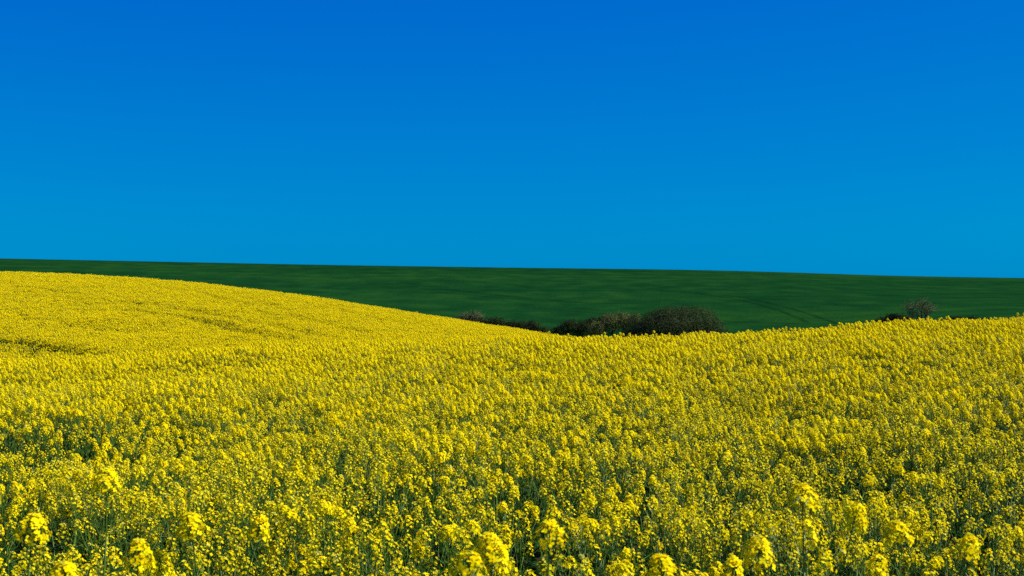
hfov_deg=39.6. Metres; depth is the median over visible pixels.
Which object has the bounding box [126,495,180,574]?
rapeseed plant
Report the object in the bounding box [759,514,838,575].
rapeseed plant
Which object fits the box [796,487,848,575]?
rapeseed plant
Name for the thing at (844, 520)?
rapeseed plant
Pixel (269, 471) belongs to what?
rapeseed plant
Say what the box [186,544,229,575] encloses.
rapeseed plant
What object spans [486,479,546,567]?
rapeseed plant
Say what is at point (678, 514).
rapeseed plant
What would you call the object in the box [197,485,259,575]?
rapeseed plant
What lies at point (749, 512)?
rapeseed plant
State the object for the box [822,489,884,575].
rapeseed plant
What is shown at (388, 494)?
rapeseed plant
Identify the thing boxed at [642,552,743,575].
rapeseed plant
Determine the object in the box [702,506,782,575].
rapeseed plant
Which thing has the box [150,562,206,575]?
rapeseed plant
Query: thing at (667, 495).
rapeseed plant
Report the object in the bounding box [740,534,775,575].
rapeseed plant
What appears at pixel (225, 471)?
rapeseed plant
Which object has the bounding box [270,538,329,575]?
rapeseed plant
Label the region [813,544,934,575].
rapeseed plant
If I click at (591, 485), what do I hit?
rapeseed plant
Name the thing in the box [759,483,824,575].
rapeseed plant
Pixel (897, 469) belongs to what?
rapeseed plant
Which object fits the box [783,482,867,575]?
rapeseed plant
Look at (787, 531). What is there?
rapeseed plant
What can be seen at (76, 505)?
rapeseed plant
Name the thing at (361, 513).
rapeseed plant
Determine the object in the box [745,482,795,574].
rapeseed plant
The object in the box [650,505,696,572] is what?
rapeseed plant
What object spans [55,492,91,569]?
rapeseed plant
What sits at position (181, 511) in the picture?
rapeseed plant
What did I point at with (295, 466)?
rapeseed plant
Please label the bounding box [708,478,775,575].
rapeseed plant
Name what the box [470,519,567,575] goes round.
rapeseed plant
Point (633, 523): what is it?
rapeseed plant
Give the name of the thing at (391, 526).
rapeseed plant
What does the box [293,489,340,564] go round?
rapeseed plant
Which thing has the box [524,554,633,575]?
rapeseed plant
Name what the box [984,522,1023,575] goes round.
rapeseed plant
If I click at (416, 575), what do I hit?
rapeseed plant
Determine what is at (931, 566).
rapeseed plant
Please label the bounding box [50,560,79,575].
rapeseed plant
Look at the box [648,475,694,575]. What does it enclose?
rapeseed plant
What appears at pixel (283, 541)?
rapeseed plant
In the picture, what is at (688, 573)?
rapeseed plant
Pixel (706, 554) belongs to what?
rapeseed plant
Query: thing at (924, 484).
rapeseed plant
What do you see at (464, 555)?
rapeseed plant
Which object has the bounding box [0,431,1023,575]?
ground
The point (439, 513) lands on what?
rapeseed plant
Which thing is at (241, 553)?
rapeseed plant
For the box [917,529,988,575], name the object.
rapeseed plant
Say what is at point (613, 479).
rapeseed plant
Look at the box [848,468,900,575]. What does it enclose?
rapeseed plant
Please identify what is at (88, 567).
rapeseed plant
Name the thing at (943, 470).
rapeseed plant
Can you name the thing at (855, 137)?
sky
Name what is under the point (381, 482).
rapeseed plant
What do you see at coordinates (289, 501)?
rapeseed plant
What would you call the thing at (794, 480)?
rapeseed plant
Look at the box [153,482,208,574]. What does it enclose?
rapeseed plant
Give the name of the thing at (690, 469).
rapeseed plant
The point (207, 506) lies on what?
rapeseed plant
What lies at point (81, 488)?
rapeseed plant
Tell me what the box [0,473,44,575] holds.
rapeseed plant
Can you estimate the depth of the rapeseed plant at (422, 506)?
8.48 m
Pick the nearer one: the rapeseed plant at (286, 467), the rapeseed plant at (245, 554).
the rapeseed plant at (245, 554)
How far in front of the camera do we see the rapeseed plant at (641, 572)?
6.55 m
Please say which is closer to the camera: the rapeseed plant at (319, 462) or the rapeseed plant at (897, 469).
the rapeseed plant at (897, 469)
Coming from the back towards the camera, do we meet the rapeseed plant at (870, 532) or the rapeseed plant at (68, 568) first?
the rapeseed plant at (870, 532)
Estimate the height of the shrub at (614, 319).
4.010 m
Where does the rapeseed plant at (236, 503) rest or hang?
on the ground
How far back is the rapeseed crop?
17.23 m
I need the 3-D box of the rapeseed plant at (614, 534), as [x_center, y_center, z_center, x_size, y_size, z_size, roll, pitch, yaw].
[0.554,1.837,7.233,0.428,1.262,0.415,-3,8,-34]
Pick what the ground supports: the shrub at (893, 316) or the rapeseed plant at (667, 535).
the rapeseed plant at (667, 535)
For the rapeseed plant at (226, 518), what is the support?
on the ground
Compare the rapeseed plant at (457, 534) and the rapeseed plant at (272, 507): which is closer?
the rapeseed plant at (457, 534)
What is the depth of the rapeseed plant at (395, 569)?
6.12 m
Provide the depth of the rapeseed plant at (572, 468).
9.96 m
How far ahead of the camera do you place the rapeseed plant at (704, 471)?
9.92 m
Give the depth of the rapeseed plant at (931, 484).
8.94 m
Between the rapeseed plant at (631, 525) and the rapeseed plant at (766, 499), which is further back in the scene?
the rapeseed plant at (631, 525)
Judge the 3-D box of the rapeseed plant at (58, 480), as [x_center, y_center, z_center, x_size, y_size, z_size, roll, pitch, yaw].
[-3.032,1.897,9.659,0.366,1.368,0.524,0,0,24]
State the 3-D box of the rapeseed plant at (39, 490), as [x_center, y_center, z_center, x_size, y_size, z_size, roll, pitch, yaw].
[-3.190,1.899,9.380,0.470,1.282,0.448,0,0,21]
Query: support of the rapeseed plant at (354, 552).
on the ground
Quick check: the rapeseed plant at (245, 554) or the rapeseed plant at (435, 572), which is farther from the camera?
the rapeseed plant at (245, 554)
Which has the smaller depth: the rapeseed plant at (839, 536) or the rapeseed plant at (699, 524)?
the rapeseed plant at (699, 524)
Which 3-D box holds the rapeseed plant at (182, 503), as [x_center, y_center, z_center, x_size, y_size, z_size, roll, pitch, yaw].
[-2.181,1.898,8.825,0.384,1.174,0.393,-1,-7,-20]
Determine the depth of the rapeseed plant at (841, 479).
9.22 m
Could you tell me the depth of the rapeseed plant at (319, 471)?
10.00 m
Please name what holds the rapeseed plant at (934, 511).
on the ground
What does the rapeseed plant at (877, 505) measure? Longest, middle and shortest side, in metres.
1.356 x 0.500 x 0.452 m
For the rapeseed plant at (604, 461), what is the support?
on the ground
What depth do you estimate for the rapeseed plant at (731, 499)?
9.48 m
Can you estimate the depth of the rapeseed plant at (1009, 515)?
8.66 m
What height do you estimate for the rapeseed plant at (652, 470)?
1.405 m
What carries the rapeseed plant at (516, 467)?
on the ground
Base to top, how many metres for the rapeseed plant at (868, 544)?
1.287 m
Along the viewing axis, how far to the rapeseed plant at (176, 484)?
8.52 m
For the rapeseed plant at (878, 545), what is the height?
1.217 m
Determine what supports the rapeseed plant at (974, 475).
on the ground
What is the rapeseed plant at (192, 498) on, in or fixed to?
on the ground
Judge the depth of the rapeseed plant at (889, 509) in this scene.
7.89 m
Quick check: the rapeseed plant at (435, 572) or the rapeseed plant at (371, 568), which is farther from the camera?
the rapeseed plant at (371, 568)
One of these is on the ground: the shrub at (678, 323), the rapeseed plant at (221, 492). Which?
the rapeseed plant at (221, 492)
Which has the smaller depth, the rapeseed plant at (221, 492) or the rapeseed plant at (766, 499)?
the rapeseed plant at (766, 499)
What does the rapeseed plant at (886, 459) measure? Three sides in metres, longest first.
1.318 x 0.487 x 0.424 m
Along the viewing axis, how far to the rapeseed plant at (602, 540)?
7.61 m
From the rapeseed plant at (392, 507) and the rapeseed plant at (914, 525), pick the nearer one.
the rapeseed plant at (914, 525)
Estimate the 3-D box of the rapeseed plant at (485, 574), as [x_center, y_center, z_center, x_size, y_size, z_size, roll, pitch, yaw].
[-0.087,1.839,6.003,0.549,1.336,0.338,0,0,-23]
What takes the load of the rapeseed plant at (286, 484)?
on the ground
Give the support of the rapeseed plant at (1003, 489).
on the ground
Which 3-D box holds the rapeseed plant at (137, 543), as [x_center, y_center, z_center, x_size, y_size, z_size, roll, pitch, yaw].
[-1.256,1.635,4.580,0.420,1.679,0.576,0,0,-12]
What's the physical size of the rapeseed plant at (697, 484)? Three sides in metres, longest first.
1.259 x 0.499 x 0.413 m
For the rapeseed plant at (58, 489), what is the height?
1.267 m
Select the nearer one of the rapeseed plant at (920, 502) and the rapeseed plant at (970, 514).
the rapeseed plant at (920, 502)
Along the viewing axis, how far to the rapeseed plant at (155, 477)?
9.80 m
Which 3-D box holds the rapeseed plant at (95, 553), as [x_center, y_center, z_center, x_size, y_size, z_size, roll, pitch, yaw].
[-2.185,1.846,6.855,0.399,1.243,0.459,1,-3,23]
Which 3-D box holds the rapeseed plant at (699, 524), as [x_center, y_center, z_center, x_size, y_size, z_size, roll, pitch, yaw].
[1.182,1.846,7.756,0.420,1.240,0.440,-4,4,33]
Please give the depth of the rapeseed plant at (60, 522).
10.03 m
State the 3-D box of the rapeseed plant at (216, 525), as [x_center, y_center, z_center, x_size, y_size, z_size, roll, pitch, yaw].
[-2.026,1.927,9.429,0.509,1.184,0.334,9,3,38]
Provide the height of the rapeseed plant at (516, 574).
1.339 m
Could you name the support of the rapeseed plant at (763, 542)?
on the ground
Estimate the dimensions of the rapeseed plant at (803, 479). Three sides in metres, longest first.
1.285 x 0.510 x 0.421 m
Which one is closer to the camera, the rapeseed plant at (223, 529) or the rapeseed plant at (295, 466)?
the rapeseed plant at (223, 529)
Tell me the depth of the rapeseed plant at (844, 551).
6.76 m
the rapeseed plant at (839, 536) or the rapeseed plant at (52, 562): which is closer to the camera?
the rapeseed plant at (52, 562)
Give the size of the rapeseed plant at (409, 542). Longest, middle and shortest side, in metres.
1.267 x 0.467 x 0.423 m
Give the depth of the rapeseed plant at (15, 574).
6.50 m
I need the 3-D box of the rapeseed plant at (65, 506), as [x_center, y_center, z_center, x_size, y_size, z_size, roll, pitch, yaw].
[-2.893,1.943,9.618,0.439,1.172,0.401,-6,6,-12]
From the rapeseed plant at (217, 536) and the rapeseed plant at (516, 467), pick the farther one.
the rapeseed plant at (516, 467)
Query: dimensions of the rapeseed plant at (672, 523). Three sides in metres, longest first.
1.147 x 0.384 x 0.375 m
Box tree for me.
[899,293,940,319]
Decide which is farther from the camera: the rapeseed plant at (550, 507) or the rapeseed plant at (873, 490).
the rapeseed plant at (873, 490)
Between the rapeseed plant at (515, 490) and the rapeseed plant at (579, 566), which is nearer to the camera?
the rapeseed plant at (579, 566)
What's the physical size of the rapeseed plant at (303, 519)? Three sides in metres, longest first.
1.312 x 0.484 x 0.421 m
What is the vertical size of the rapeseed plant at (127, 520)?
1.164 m
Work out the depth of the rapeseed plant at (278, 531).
7.34 m
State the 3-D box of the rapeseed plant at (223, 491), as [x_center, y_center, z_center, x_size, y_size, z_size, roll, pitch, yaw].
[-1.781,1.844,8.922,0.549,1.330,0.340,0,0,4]
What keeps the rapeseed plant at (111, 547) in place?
on the ground
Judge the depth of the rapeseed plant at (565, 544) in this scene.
8.48 m
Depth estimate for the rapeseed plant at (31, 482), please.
9.71 m
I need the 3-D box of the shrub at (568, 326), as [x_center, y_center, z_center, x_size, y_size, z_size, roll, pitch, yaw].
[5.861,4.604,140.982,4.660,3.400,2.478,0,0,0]
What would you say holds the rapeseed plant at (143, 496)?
on the ground
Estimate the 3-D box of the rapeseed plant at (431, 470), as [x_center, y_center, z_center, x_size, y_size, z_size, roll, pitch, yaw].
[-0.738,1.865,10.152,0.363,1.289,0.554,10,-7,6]
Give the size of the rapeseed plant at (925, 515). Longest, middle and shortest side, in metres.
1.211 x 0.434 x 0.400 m
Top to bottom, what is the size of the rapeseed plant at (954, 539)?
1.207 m
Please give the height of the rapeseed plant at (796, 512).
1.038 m
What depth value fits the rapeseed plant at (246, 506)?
8.53 m
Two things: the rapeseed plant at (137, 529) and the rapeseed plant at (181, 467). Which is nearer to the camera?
the rapeseed plant at (137, 529)
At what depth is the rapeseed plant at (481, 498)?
8.92 m
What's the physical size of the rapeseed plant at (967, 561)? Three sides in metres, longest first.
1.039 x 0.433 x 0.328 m
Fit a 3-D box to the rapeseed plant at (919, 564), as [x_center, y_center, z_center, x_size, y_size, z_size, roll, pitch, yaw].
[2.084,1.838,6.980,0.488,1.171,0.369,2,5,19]
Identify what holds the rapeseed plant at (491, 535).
on the ground
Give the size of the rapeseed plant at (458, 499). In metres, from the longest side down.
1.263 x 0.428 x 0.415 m
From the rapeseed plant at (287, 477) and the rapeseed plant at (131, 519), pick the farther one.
the rapeseed plant at (287, 477)
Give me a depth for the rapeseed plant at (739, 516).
8.94 m
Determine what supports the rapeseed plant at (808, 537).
on the ground
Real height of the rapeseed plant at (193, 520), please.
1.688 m
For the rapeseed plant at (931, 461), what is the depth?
10.13 m
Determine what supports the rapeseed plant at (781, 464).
on the ground
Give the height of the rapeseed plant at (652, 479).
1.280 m
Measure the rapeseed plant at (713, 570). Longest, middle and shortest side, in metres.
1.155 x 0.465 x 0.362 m
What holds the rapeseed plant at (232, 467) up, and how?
on the ground
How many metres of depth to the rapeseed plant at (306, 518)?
7.46 m
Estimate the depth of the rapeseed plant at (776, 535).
7.15 m
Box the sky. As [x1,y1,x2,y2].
[0,0,1023,277]
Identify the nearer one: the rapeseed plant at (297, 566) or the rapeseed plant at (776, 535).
the rapeseed plant at (297, 566)
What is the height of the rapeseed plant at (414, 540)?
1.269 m
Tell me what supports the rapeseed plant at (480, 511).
on the ground
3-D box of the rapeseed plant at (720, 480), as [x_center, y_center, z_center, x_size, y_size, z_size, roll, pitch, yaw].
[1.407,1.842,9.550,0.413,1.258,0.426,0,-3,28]
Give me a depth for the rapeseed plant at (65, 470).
9.43 m
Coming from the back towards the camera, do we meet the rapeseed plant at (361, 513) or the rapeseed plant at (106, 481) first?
the rapeseed plant at (361, 513)
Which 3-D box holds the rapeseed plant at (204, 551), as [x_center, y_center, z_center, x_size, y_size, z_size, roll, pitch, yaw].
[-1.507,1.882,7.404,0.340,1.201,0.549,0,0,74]
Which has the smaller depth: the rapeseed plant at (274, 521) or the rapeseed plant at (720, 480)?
the rapeseed plant at (274, 521)
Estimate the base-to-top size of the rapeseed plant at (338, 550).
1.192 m
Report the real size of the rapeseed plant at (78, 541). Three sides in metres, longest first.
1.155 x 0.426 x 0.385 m
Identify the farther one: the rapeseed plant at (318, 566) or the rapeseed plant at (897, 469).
the rapeseed plant at (897, 469)
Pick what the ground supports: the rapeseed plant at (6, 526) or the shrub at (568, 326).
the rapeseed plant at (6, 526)
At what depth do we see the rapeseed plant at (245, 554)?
7.90 m
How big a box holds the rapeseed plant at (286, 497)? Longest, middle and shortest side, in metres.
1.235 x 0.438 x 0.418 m
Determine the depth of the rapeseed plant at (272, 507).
8.40 m
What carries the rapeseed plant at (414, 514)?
on the ground
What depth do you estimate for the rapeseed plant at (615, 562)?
6.42 m
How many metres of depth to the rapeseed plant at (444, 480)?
9.73 m
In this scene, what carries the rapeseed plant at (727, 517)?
on the ground
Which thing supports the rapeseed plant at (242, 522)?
on the ground
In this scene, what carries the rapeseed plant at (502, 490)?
on the ground
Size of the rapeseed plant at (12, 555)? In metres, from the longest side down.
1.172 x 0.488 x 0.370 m
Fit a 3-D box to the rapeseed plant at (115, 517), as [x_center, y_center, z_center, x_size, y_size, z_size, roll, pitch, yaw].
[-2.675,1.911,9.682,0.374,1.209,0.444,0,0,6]
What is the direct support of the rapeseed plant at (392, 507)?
on the ground
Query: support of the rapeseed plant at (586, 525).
on the ground
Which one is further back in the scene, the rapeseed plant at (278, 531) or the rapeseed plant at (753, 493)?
the rapeseed plant at (753, 493)
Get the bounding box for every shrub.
[451,310,483,321]
[477,316,520,326]
[512,320,550,333]
[549,317,594,337]
[581,316,609,335]
[585,311,640,337]
[619,304,727,338]
[874,313,912,322]
[936,316,989,320]
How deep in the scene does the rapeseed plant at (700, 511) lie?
7.97 m
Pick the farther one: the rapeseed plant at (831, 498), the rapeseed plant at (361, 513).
the rapeseed plant at (361, 513)
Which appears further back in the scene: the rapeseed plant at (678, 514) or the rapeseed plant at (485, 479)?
the rapeseed plant at (485, 479)
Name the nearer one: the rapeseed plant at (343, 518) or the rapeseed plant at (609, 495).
the rapeseed plant at (609, 495)
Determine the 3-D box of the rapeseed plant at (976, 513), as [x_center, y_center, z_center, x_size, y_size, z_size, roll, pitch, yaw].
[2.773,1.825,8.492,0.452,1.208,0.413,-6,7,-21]
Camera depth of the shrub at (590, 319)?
148.66 m
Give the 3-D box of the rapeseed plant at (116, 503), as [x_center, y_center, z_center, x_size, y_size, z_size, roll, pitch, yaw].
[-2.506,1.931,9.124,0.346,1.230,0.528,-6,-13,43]
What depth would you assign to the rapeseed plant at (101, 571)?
6.91 m
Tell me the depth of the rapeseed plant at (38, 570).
7.27 m
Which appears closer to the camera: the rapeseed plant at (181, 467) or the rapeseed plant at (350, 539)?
the rapeseed plant at (350, 539)
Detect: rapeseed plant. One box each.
[0,470,57,574]
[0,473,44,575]
[0,484,19,563]
[0,491,27,574]
[0,510,39,575]
[0,549,34,575]
[4,485,53,574]
[7,477,76,569]
[8,545,62,575]
[11,552,96,575]
[12,513,70,575]
[12,534,121,575]
[21,540,103,575]
[28,492,83,571]
[31,558,97,575]
[35,468,93,562]
[40,493,87,551]
[42,542,116,575]
[42,560,124,575]
[49,469,118,575]
[50,503,109,569]
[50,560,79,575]
[51,476,103,575]
[52,489,101,565]
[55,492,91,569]
[56,468,125,569]
[60,468,125,574]
[66,465,129,574]
[73,506,164,575]
[75,565,142,575]
[82,486,137,566]
[85,490,141,575]
[87,492,147,575]
[91,464,139,566]
[91,467,140,575]
[93,487,148,575]
[99,482,145,575]
[104,496,182,574]
[105,492,152,575]
[105,556,190,575]
[114,470,172,565]
[116,531,185,575]
[119,490,175,574]
[120,538,155,575]
[126,461,187,555]
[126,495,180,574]
[132,518,177,571]
[133,499,190,575]
[137,474,205,575]
[139,498,215,574]
[146,480,198,573]
[146,511,269,575]
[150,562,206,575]
[151,487,211,574]
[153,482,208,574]
[154,487,205,575]
[166,527,256,575]
[166,546,236,575]
[170,531,244,575]
[177,476,230,575]
[184,509,256,575]
[184,526,248,575]
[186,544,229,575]
[187,460,251,571]
[188,511,241,574]
[189,502,256,574]
[191,457,254,573]
[191,475,252,561]
[192,465,266,570]
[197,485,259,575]
[198,491,245,574]
[203,528,272,575]
[205,478,265,572]
[208,493,277,575]
[209,464,271,575]
[214,493,269,575]
[220,476,281,575]
[226,554,280,575]
[227,537,277,575]
[235,486,275,574]
[239,455,300,567]
[241,558,308,575]
[243,502,315,575]
[254,520,314,575]
[255,511,324,575]
[260,544,316,575]
[265,496,336,575]
[268,551,343,575]
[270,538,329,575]
[271,459,327,559]
[272,486,343,572]
[273,516,346,575]
[277,489,338,574]
[277,499,356,575]
[277,529,352,575]
[278,489,344,575]
[279,460,319,542]
[282,480,339,575]
[284,470,337,571]
[285,450,332,565]
[286,488,346,574]
[288,470,337,553]
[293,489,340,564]
[293,496,353,575]
[300,466,344,570]
[302,478,361,572]
[304,520,387,575]
[305,537,382,575]
[310,492,360,575]
[317,470,383,575]
[322,519,394,575]
[332,568,428,575]
[333,541,402,575]
[333,559,393,575]
[337,492,413,574]
[340,490,387,575]
[340,529,400,575]
[344,455,415,574]
[347,473,411,567]
[351,522,430,575]
[354,464,404,569]
[356,478,398,574]
[359,469,413,575]
[364,515,422,575]
[368,559,455,575]
[370,550,419,575]
[388,506,437,575]
[399,462,447,566]
[399,485,455,575]
[401,567,451,575]
[402,441,453,575]
[410,539,481,575]
[411,502,511,575]
[412,468,466,566]
[412,487,477,575]
[413,488,483,575]
[416,476,482,575]
[421,525,509,575]
[426,560,509,575]
[439,499,528,572]
[448,540,511,575]
[454,461,518,567]
[455,518,513,573]
[456,509,517,570]
[459,462,512,550]
[462,486,513,559]
[470,518,545,575]
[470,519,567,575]
[470,553,555,575]
[471,567,517,575]
[475,467,533,557]
[482,438,555,575]
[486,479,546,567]
[507,486,586,575]
[512,505,561,575]
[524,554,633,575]
[529,485,579,574]
[536,467,578,575]
[539,476,595,574]
[540,511,594,575]
[541,514,610,575]
[545,456,592,575]
[548,506,631,575]
[551,554,626,575]
[561,476,606,569]
[567,493,641,574]
[570,517,649,575]
[574,504,638,575]
[577,488,634,572]
[578,484,633,564]
[582,503,630,575]
[582,557,646,575]
[585,449,638,574]
[587,466,643,566]
[587,478,642,575]
[589,523,649,575]
[599,503,665,575]
[607,495,657,570]
[610,561,698,575]
[613,559,686,575]
[619,444,674,570]
[623,481,672,573]
[630,469,693,561]
[637,490,697,571]
[641,501,697,573]
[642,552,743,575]
[643,495,729,575]
[643,503,690,575]
[645,509,711,573]
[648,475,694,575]
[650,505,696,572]
[654,481,716,573]
[655,456,731,570]
[661,493,726,575]
[662,510,740,575]
[670,520,728,575]
[671,507,729,572]
[673,470,732,569]
[674,534,760,575]
[682,504,762,575]
[682,571,703,575]
[683,463,735,564]
[689,561,724,575]
[692,468,750,572]
[693,517,760,573]
[698,508,746,565]
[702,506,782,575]
[705,473,759,571]
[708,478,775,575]
[712,467,769,574]
[713,500,774,573]
[726,508,804,575]
[728,471,782,557]
[729,513,800,575]
[730,503,777,575]
[738,476,801,574]
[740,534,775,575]
[741,506,808,574]
[743,494,790,574]
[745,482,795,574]
[746,459,815,575]
[750,515,834,575]
[752,495,806,573]
[758,475,819,569]
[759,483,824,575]
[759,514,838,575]
[763,460,806,565]
[765,518,841,575]
[766,469,844,575]
[770,521,847,575]
[772,511,839,575]
[774,452,823,575]
[774,490,822,575]
[777,505,833,574]
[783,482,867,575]
[784,543,822,575]
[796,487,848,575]
[798,499,867,575]
[809,516,876,575]
[811,530,900,575]
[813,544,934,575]
[815,498,885,575]
[815,538,885,575]
[816,463,887,575]
[818,494,897,574]
[820,500,867,575]
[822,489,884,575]
[822,490,881,575]
[829,484,914,575]
[839,509,920,572]
[846,443,905,575]
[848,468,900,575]
[848,508,896,575]
[857,495,912,572]
[860,466,943,575]
[865,519,979,575]
[871,505,950,575]
[873,498,945,575]
[875,505,928,574]
[880,523,938,575]
[887,521,943,575]
[888,501,939,575]
[890,484,937,561]
[893,553,943,575]
[899,473,949,568]
[900,547,959,575]
[904,492,952,575]
[906,452,963,570]
[907,485,971,575]
[909,472,981,571]
[910,476,955,575]
[917,502,980,575]
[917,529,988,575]
[936,460,987,575]
[939,521,1009,575]
[944,461,1010,575]
[944,462,1017,575]
[945,493,1001,575]
[946,526,1023,575]
[946,544,1008,575]
[965,433,1023,572]
[966,467,1023,575]
[966,517,1023,575]
[967,549,1017,575]
[976,515,1017,575]
[982,528,1023,575]
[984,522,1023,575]
[987,463,1021,571]
[989,485,1023,575]
[1001,506,1023,560]
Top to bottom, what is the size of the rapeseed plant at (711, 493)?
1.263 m
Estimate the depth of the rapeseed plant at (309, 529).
7.21 m
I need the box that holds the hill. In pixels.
[0,258,1023,337]
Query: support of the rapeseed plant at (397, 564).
on the ground
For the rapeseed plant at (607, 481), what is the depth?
9.75 m
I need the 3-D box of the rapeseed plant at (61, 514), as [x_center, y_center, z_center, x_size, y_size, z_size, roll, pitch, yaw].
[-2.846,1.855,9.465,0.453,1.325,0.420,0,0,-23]
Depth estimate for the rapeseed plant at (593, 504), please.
8.58 m
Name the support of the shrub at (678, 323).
on the hill
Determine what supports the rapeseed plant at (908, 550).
on the ground
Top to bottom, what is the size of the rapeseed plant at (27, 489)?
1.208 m
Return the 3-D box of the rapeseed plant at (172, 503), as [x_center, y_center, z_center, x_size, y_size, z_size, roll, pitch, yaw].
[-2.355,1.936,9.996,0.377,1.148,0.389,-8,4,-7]
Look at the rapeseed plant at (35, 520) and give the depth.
4.61 m
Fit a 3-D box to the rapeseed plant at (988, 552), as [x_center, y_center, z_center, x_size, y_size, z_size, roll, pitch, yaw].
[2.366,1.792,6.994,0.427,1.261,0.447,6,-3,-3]
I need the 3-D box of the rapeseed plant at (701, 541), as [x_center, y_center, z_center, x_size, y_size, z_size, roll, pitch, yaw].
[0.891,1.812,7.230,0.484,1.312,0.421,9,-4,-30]
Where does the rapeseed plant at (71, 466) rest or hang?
on the ground
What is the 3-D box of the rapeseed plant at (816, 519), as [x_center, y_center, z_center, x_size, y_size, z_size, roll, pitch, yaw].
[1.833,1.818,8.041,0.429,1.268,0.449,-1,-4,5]
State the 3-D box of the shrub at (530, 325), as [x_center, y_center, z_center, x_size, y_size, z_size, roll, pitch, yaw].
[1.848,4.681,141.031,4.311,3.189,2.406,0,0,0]
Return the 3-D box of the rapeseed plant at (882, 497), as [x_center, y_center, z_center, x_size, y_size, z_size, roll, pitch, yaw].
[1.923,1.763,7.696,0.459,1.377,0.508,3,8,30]
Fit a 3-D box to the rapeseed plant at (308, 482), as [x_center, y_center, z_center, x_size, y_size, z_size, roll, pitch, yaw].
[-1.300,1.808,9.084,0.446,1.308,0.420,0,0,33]
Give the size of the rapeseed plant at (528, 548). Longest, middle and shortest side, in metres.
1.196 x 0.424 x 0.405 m
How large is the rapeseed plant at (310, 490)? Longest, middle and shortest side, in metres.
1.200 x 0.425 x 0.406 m
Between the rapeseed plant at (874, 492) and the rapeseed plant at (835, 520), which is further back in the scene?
the rapeseed plant at (874, 492)
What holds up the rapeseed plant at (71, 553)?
on the ground
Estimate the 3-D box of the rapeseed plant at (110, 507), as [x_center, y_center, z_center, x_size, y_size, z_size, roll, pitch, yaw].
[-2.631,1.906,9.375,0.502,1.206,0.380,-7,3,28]
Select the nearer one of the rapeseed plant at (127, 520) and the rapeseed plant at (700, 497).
the rapeseed plant at (700, 497)
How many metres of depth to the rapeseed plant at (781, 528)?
8.19 m
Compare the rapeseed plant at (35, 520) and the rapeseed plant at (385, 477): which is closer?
the rapeseed plant at (35, 520)
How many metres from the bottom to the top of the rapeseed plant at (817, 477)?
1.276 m
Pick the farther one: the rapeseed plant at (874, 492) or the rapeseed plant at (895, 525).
the rapeseed plant at (874, 492)
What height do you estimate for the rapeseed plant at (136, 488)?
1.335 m
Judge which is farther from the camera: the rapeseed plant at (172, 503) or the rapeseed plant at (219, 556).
the rapeseed plant at (172, 503)
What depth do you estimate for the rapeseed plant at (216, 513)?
8.62 m
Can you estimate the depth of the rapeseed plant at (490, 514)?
7.69 m
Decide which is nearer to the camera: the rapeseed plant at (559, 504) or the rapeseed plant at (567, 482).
the rapeseed plant at (567, 482)
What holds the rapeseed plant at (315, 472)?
on the ground
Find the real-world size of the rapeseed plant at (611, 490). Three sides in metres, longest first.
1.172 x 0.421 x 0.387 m
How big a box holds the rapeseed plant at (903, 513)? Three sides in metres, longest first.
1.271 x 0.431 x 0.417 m
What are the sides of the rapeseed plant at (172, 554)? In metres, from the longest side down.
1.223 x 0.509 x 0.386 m
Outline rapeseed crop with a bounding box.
[0,271,1023,575]
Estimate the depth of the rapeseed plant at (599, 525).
7.60 m
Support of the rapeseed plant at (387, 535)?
on the ground
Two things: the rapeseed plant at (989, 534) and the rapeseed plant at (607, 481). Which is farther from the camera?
the rapeseed plant at (607, 481)
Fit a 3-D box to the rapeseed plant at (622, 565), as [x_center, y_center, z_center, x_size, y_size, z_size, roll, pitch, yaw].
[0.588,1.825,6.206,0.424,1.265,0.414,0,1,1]
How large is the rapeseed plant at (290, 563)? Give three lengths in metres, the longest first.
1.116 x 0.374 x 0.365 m
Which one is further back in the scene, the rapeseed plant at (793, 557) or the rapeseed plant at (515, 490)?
the rapeseed plant at (515, 490)
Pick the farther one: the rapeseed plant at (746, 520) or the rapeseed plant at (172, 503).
the rapeseed plant at (172, 503)
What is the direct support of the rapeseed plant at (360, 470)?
on the ground
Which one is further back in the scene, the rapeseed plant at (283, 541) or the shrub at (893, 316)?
the shrub at (893, 316)
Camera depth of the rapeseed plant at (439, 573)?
6.49 m
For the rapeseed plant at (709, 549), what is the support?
on the ground
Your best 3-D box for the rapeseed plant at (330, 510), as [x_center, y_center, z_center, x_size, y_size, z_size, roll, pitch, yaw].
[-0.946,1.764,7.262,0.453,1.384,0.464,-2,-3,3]
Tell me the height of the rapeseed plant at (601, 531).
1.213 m
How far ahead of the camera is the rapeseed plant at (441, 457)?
10.17 m
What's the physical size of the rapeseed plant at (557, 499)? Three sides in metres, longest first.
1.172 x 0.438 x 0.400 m
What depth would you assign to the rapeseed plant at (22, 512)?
9.26 m
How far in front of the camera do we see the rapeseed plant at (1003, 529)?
7.55 m
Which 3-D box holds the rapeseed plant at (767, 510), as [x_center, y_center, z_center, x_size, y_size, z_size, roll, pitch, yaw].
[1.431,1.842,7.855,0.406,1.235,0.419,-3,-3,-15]
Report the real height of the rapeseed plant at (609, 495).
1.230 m
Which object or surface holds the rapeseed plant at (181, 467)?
on the ground
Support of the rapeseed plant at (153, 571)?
on the ground
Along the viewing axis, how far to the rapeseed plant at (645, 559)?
9.45 m
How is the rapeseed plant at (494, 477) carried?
on the ground
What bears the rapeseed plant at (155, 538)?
on the ground
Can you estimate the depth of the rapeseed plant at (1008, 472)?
8.79 m
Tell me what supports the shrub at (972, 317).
on the hill
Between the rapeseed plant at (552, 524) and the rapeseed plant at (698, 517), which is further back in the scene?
the rapeseed plant at (698, 517)
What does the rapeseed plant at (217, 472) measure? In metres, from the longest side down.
1.282 x 0.454 x 0.434 m

